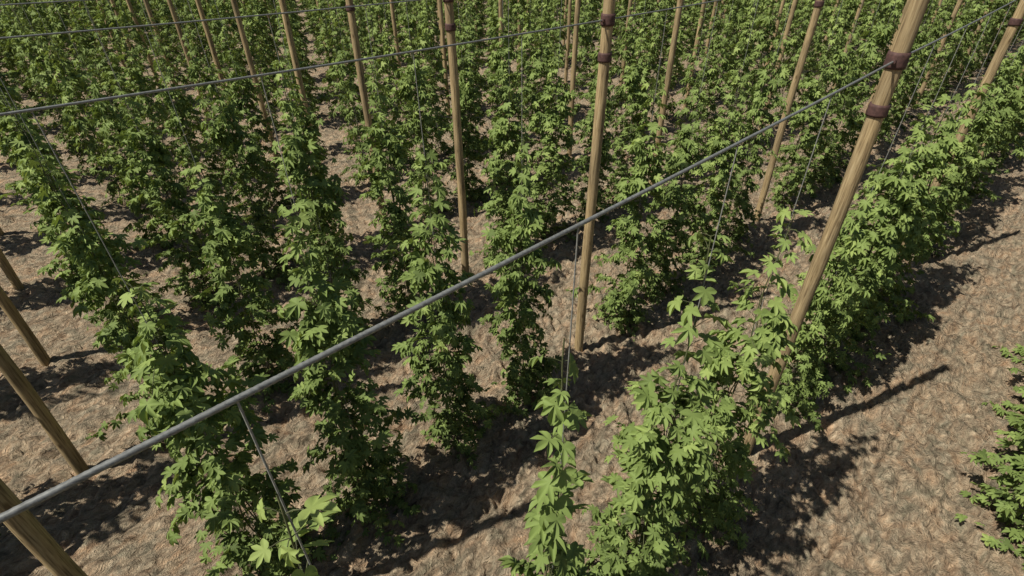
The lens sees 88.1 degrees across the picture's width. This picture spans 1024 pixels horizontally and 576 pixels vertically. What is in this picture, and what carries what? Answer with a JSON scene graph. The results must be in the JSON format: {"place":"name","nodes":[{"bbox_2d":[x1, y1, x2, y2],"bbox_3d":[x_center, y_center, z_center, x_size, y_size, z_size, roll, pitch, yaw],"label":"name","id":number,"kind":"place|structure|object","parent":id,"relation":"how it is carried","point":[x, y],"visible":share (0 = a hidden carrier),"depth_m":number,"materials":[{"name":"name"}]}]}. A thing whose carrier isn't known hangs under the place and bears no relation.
{"place":"outdoors","nodes":[
{"label":"outdoors","id":0,"kind":"place"},
{"bbox_2d":[0,0,1023,575],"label":"ground","id":1,"kind":"structure","parent":0,"point":[878,474],"depth_m":9.62,"materials":[{"name":"soil"}]},
{"bbox_2d":[0,249,23,289],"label":"wooden pole","id":2,"kind":"object","parent":1,"relation":"on","point":[10,274],"visible":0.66,"depth_m":12.07,"materials":[{"name":"brown wood"}]},
{"bbox_2d":[0,286,50,365],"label":"wooden pole","id":3,"kind":"object","parent":1,"relation":"on","point":[22,327],"visible":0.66,"depth_m":9.79,"materials":[{"name":"brown wood"}]},
{"bbox_2d":[0,478,87,575],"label":"wooden pole","id":4,"kind":"object","parent":1,"relation":"on","point":[27,529],"visible":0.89,"depth_m":4.67,"materials":[{"name":"brown wood"}]},
{"bbox_2d":[0,344,89,474],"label":"wooden pole","id":5,"kind":"object","parent":1,"relation":"on","point":[17,379],"visible":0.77,"depth_m":7.43,"materials":[{"name":"brown wood"}]},
{"bbox_2d":[96,0,125,66],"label":"wooden pole","id":6,"kind":"object","parent":1,"relation":"on","point":[122,62],"visible":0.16,"depth_m":30.07,"materials":[{"name":"brown wood"}]},
{"bbox_2d":[110,0,142,76],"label":"wooden pole","id":7,"kind":"object","parent":1,"relation":"on","point":[117,14],"visible":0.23,"depth_m":27.37,"materials":[{"name":"brown wood"}]},
{"bbox_2d":[126,0,159,87],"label":"wooden pole","id":8,"kind":"object","parent":1,"relation":"on","point":[136,23],"visible":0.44,"depth_m":25.51,"materials":[{"name":"brown wood"}]},
{"bbox_2d":[1,0,305,30],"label":"hop plant row","id":9,"kind":"object","parent":1,"relation":"on","point":[119,3],"visible":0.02,"depth_m":44.40,"materials":[{"name":"green plant"}]},
{"bbox_2d":[143,0,177,86],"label":"wooden pole","id":10,"kind":"object","parent":1,"relation":"on","point":[148,9],"visible":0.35,"depth_m":22.94,"materials":[{"name":"brown wood"}]},
{"bbox_2d":[1,0,324,26],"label":"hop plant row","id":11,"kind":"object","parent":1,"relation":"on","point":[134,12],"visible":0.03,"depth_m":42.78,"materials":[{"name":"green plant"}]},
{"bbox_2d":[167,0,207,116],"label":"wooden pole","id":12,"kind":"object","parent":1,"relation":"on","point":[178,27],"visible":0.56,"depth_m":21.00,"materials":[{"name":"brown wood"}]},
{"bbox_2d":[195,0,235,130],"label":"wooden pole","id":13,"kind":"object","parent":1,"relation":"on","point":[208,35],"visible":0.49,"depth_m":18.82,"materials":[{"name":"brown wood"}]},
{"bbox_2d":[231,0,278,156],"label":"wooden pole","id":14,"kind":"object","parent":1,"relation":"on","point":[245,44],"visible":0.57,"depth_m":16.82,"materials":[{"name":"brown wood"}]},
{"bbox_2d":[263,0,278,54],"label":"wooden pole","id":15,"kind":"object","parent":1,"relation":"on","point":[269,27],"visible":0.2,"depth_m":32.50,"materials":[{"name":"brown wood"}]},
{"bbox_2d":[279,0,320,162],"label":"wooden pole","id":16,"kind":"object","parent":1,"relation":"on","point":[288,31],"visible":0.41,"depth_m":14.29,"materials":[{"name":"brown wood"}]},
{"bbox_2d":[0,0,669,113],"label":"hop plant row","id":17,"kind":"object","parent":1,"relation":"on","point":[164,14],"visible":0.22,"depth_m":26.89,"materials":[{"name":"green plant"}]},
{"bbox_2d":[0,0,684,129],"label":"hop plant row","id":18,"kind":"object","parent":1,"relation":"on","point":[58,24],"visible":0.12,"depth_m":23.30,"materials":[{"name":"green plant"}]},
{"bbox_2d":[345,0,387,226],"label":"wooden pole","id":19,"kind":"object","parent":1,"relation":"on","point":[358,64],"visible":0.53,"depth_m":12.24,"materials":[{"name":"brown wood"}]},
{"bbox_2d":[0,0,746,165],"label":"hop plant row","id":20,"kind":"object","parent":1,"relation":"on","point":[89,48],"visible":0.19,"depth_m":21.70,"materials":[{"name":"green plant"}]},
{"bbox_2d":[389,0,401,80],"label":"wooden pole","id":21,"kind":"object","parent":1,"relation":"on","point":[393,22],"visible":0.52,"depth_m":23.45,"materials":[{"name":"brown wood"}]},
{"bbox_2d":[0,0,801,189],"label":"hop plant row","id":22,"kind":"object","parent":1,"relation":"on","point":[55,88],"visible":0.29,"depth_m":20.36,"materials":[{"name":"green plant"}]},
{"bbox_2d":[0,0,841,221],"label":"hop plant row","id":23,"kind":"object","parent":1,"relation":"on","point":[113,188],"visible":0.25,"depth_m":17.32,"materials":[{"name":"green plant"}]},
{"bbox_2d":[437,0,441,51],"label":"wooden pole","id":24,"kind":"object","parent":1,"relation":"on","point":[439,24],"visible":0.27,"depth_m":32.78,"materials":[{"name":"brown wood"}]},
{"bbox_2d":[438,0,450,113],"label":"wooden pole","id":25,"kind":"object","parent":1,"relation":"on","point":[441,18],"visible":0.58,"depth_m":21.50,"materials":[{"name":"brown wood"}]},
{"bbox_2d":[0,0,903,277],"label":"hop plant row","id":26,"kind":"object","parent":1,"relation":"on","point":[98,110],"visible":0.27,"depth_m":15.27,"materials":[{"name":"green plant"}]},
{"bbox_2d":[443,0,468,277],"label":"wooden pole","id":27,"kind":"object","parent":1,"relation":"on","point":[450,26],"visible":0.88,"depth_m":10.49,"materials":[{"name":"brown wood"}]},
{"bbox_2d":[0,0,955,338],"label":"hop plant row","id":28,"kind":"object","parent":1,"relation":"on","point":[228,142],"visible":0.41,"depth_m":12.17,"materials":[{"name":"green plant"}]},
{"bbox_2d":[499,0,503,126],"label":"wooden pole","id":29,"kind":"object","parent":1,"relation":"on","point":[501,10],"visible":0.14,"depth_m":18.68,"materials":[{"name":"brown wood"}]},
{"bbox_2d":[0,0,1004,535],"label":"hop plant row","id":30,"kind":"object","parent":1,"relation":"on","point":[228,242],"visible":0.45,"depth_m":9.67,"materials":[{"name":"green plant"}]},
{"bbox_2d":[518,0,520,70],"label":"wooden pole","id":31,"kind":"object","parent":1,"relation":"on","point":[519,27],"visible":0.16,"depth_m":28.43,"materials":[{"name":"brown wood"}]},
{"bbox_2d":[562,0,566,44],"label":"wooden pole","id":32,"kind":"object","parent":1,"relation":"on","point":[565,16],"visible":0.39,"depth_m":35.12,"materials":[{"name":"brown wood"}]},
{"bbox_2d":[564,0,571,82],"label":"wooden pole","id":33,"kind":"object","parent":1,"relation":"on","point":[568,41],"visible":0.81,"depth_m":26.43,"materials":[{"name":"brown wood"}]},
{"bbox_2d":[567,0,580,155],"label":"wooden pole","id":34,"kind":"object","parent":1,"relation":"on","point":[574,50],"visible":0.66,"depth_m":17.16,"materials":[{"name":"brown wood"}]},
{"bbox_2d":[574,0,615,351],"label":"wooden pole","id":35,"kind":"object","parent":1,"relation":"on","point":[607,23],"visible":0.92,"depth_m":8.19,"materials":[{"name":"brown wood"}]},
{"bbox_2d":[619,0,631,94],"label":"wooden pole","id":36,"kind":"object","parent":1,"relation":"on","point":[625,49],"visible":0.3,"depth_m":24.14,"materials":[{"name":"brown wood"}]},
{"bbox_2d":[649,0,683,184],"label":"wooden pole","id":37,"kind":"object","parent":1,"relation":"on","point":[675,32],"visible":0.59,"depth_m":14.85,"materials":[{"name":"brown wood"}]},
{"bbox_2d":[682,0,706,108],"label":"wooden pole","id":38,"kind":"object","parent":1,"relation":"on","point":[703,6],"visible":0.45,"depth_m":21.79,"materials":[{"name":"brown wood"}]},
{"bbox_2d":[704,1,717,66],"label":"wooden pole","id":39,"kind":"object","parent":1,"relation":"on","point":[708,40],"visible":0.47,"depth_m":28.55,"materials":[{"name":"brown wood"}]},
{"bbox_2d":[763,0,784,79],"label":"wooden pole","id":40,"kind":"object","parent":1,"relation":"on","point":[780,12],"visible":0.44,"depth_m":26.23,"materials":[{"name":"brown wood"}]},
{"bbox_2d":[758,0,797,129],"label":"wooden pole","id":41,"kind":"object","parent":1,"relation":"on","point":[790,19],"visible":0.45,"depth_m":19.31,"materials":[{"name":"brown wood"}]},
{"bbox_2d":[754,0,824,221],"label":"wooden pole","id":42,"kind":"object","parent":1,"relation":"on","point":[818,5],"visible":0.87,"depth_m":12.97,"materials":[{"name":"brown wood"}]},
{"bbox_2d":[820,0,839,55],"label":"wooden pole","id":43,"kind":"object","parent":1,"relation":"on","point":[826,37],"visible":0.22,"depth_m":30.84,"materials":[{"name":"brown wood"}]},
{"bbox_2d":[741,0,929,454],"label":"wooden pole","id":44,"kind":"object","parent":1,"relation":"on","point":[879,104],"visible":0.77,"depth_m":5.64,"materials":[{"name":"brown wood"}]},
{"bbox_2d":[0,0,1015,522],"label":"support cable","id":45,"kind":"object","parent":44,"relation":"attached to","point":[88,474],"visible":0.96,"depth_m":1.73,"materials":[{"name":"grey metal"}]},
{"bbox_2d":[237,3,1023,575],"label":"hop plant row","id":46,"kind":"object","parent":45,"relation":"hanging from","point":[913,215],"visible":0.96,"depth_m":6.02,"materials":[{"name":"green plant"}]},
{"bbox_2d":[832,0,864,88],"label":"wooden pole","id":47,"kind":"object","parent":1,"relation":"on","point":[853,26],"visible":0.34,"depth_m":24.08,"materials":[{"name":"brown wood"}]},
{"bbox_2d":[850,0,908,151],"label":"wooden pole","id":48,"kind":"object","parent":1,"relation":"on","point":[870,100],"visible":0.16,"depth_m":17.24,"materials":[{"name":"brown wood"}]},
{"bbox_2d":[930,0,941,27],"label":"wooden pole","id":49,"kind":"object","parent":1,"relation":"on","point":[939,3],"visible":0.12,"depth_m":33.28,"materials":[{"name":"brown wood"}]},
{"bbox_2d":[916,0,962,103],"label":"wooden pole","id":50,"kind":"object","parent":1,"relation":"on","point":[943,40],"visible":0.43,"depth_m":22.13,"materials":[{"name":"brown wood"}]},
{"bbox_2d":[896,0,1023,272],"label":"wooden pole","id":51,"kind":"object","parent":1,"relation":"on","point":[1015,21],"visible":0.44,"depth_m":10.09,"materials":[{"name":"brown wood"}]},
{"bbox_2d":[956,0,993,76],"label":"wooden pole","id":52,"kind":"object","parent":1,"relation":"on","point":[976,33],"visible":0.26,"depth_m":26.79,"materials":[{"name":"brown wood"}]},
{"bbox_2d":[954,343,1023,568],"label":"hop plant row","id":53,"kind":"object","parent":1,"relation":"on","point":[1004,508],"visible":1,"depth_m":7.35,"materials":[{"name":"green plant"}]},
{"bbox_2d":[986,5,1011,56],"bbox_3d":[29.183,-16.868,30.716,0.239,7.100,0.202,-4,35,-6],"label":"wooden pole","id":54,"kind":"object","parent":1,"relation":"on","point":[999,31],"visible":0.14,"depth_m":31.65,"materials":[{"name":"brown wood"}]},
{"bbox_2d":[978,66,1023,156],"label":"wooden pole","id":55,"kind":"object","parent":1,"relation":"on","point":[983,145],"visible":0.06,"depth_m":16.62,"materials":[{"name":"brown wood"}]},
{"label":"wooden pole","id":56,"kind":"object","parent":1,"relation":"on","visible":0},
{"bbox_2d":[0,0,720,115],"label":"support cable","id":57,"kind":"object","parent":56,"relation":"attached to","point":[158,90],"visible":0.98,"depth_m":4.54,"materials":[{"name":"grey metal"}]},
{"bbox_2d":[32,0,1023,575],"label":"hop plant row","id":58,"kind":"object","parent":57,"relation":"hanging from","point":[224,480],"visible":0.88,"depth_m":7.57,"materials":[{"name":"green plant"}]},
{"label":"wooden pole","id":59,"kind":"object","parent":1,"relation":"on","visible":0},
{"bbox_2d":[0,0,420,38],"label":"support cable","id":60,"kind":"object","parent":59,"relation":"attached to","point":[20,36],"visible":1,"depth_m":6.80,"materials":[{"name":"grey metal"}]},
{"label":"wooden pole","id":61,"kind":"object","parent":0,"visible":0},
{"bbox_2d":[0,0,89,5],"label":"support cable","id":62,"kind":"object","parent":61,"relation":"attached to","point":[42,2],"visible":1,"depth_m":8.25,"materials":[{"name":"grey metal"}]},
{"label":"wooden pole","id":63,"kind":"object","parent":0,"visible":0},
{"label":"support cable","id":64,"kind":"object","parent":63,"relation":"attached to","visible":0},
{"bbox_2d":[0,0,617,96],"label":"hop plant row","id":65,"kind":"object","parent":64,"relation":"hanging from","point":[8,56],"visible":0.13,"depth_m":28.12,"materials":[{"name":"green plant"}]},
{"bbox_3d":[-28.450,-12.663,24.951,0.281,7.252,0.203,-29,44,-35],"label":"wooden pole","id":66,"kind":"object","parent":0,"visible":0},
{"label":"support cable","id":67,"kind":"object","parent":66,"relation":"attached to","visible":0},
{"bbox_2d":[0,0,522,80],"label":"hop plant row","id":68,"kind":"object","parent":67,"relation":"hanging from","point":[28,12],"visible":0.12,"depth_m":31.39,"materials":[{"name":"green plant"}]},
{"bbox_3d":[-30.869,-14.099,27.010,0.203,7.252,0.281,28,44,34],"label":"wooden pole","id":69,"kind":"object","parent":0,"visible":0},
{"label":"support cable","id":70,"kind":"object","parent":69,"relation":"attached to","visible":0},
{"bbox_2d":[0,0,504,70],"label":"hop plant row","id":71,"kind":"object","parent":70,"relation":"hanging from","point":[146,29],"visible":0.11,"depth_m":33.58,"materials":[{"name":"green plant"}]},
{"bbox_3d":[-33.295,-15.540,29.078,0.281,7.253,0.204,-30,45,-35],"label":"wooden pole","id":72,"kind":"object","parent":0,"visible":0},
{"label":"support cable","id":73,"kind":"object","parent":72,"relation":"attached to","visible":0},
{"bbox_2d":[0,0,486,60],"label":"hop plant row","id":74,"kind":"object","parent":73,"relation":"hanging from","point":[136,15],"visible":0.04,"depth_m":35.91,"materials":[{"name":"green plant"}]},
{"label":"wooden pole","id":75,"kind":"object","parent":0,"visible":0},
{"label":"support cable","id":76,"kind":"object","parent":75,"relation":"attached to","visible":0},
{"bbox_2d":[0,0,414,45],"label":"hop plant row","id":77,"kind":"object","parent":76,"relation":"hanging from","point":[93,2],"visible":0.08,"depth_m":38.33,"materials":[{"name":"green plant"}]},
{"bbox_3d":[-38.130,-18.399,33.178,0.281,7.254,0.204,-28,44,-34],"label":"wooden pole","id":78,"kind":"object","parent":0,"visible":0},
{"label":"support cable","id":79,"kind":"object","parent":78,"relation":"attached to","visible":0},
{"bbox_2d":[2,0,327,40],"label":"hop plant row","id":80,"kind":"object","parent":79,"relation":"hanging from","point":[135,2],"visible":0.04,"depth_m":41.21,"materials":[{"name":"green plant"}]}
]}

